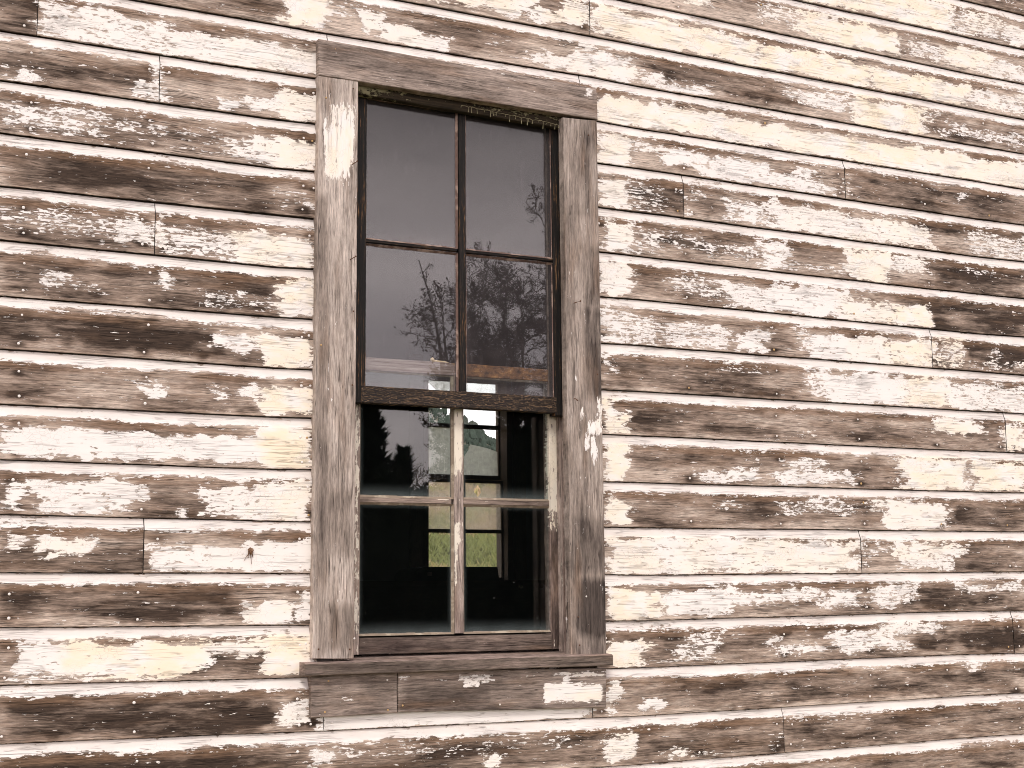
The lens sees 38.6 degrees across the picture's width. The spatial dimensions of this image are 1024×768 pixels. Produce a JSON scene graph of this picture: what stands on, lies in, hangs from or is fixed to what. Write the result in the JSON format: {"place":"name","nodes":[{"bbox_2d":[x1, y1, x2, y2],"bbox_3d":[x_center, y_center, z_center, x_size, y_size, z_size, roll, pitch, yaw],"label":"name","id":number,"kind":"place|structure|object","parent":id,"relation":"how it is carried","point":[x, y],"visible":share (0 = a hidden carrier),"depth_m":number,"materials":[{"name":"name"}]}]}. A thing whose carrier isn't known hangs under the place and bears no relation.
{"place":"outdoors","nodes":[
{"label":"outdoors","id":0,"kind":"place"},
{"bbox_2d":[395,567,498,580],"bbox_3d":[-0.419,1.228,9.452,0.606,0.088,0.306,4,-9,-27],"label":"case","id":1,"kind":"object","parent":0,"point":[443,574],"visible":0.95,"depth_m":9.31,"materials":[{"name":"black"}]},
{"bbox_2d":[359,580,544,654],"bbox_3d":[-0.561,1.757,9.330,1.498,0.990,0.556,4,-9,-27],"label":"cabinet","id":2,"kind":"object","parent":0,"point":[422,606],"visible":0.28,"depth_m":9.17,"materials":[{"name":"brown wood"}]},
{"bbox_2d":[429,411,487,562],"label":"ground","id":3,"kind":"structure","parent":0,"point":[438,429],"depth_m":113.20,"materials":[{"name":"green plant"}]},
{"bbox_2d":[429,408,495,485],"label":"hillside scrub","id":4,"kind":"object","parent":3,"relation":"on","point":[480,438],"visible":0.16,"depth_m":112.95,"materials":[{"name":"green plant"}]},
{"bbox_2d":[429,381,495,438],"label":"sky","id":5,"kind":"structure","parent":0,"point":[481,417],"materials":[{"name":"white"}]},
{"bbox_2d":[429,482,496,566],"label":"grass","id":6,"kind":"structure","parent":0,"point":[481,549],"depth_m":21.97,"materials":[{"name":"green plant"}]},
{"bbox_2d":[0,0,1023,767],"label":"wooden building","id":7,"kind":"structure","parent":0,"point":[718,304],"depth_m":4.33,"materials":[{"name":"white wood"}]},
{"bbox_2d":[244,547,253,563],"bbox_3d":[-0.677,0.442,3.769,0.025,0.043,0.013,4,-9,-27],"label":"insect","id":8,"kind":"object","parent":7,"relation":"attached to","point":[250,550],"visible":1,"depth_m":3.77},
{"bbox_2d":[299,39,612,717],"bbox_3d":[-0.173,-0.006,4.158,0.915,1.841,0.199,4,-9,-27],"label":"window","id":9,"kind":"structure","parent":7,"relation":"in","point":[348,76],"depth_m":4.13,"materials":[{"name":"brown wood"}]},
{"bbox_2d":[409,354,526,579],"bbox_3d":[-0.340,0.669,10.335,0.894,1.706,0.185,4,-9,-27],"label":"window","id":10,"kind":"structure","parent":7,"relation":"in","point":[510,453],"depth_m":10.36,"materials":[{"name":"black glass"}]}
]}

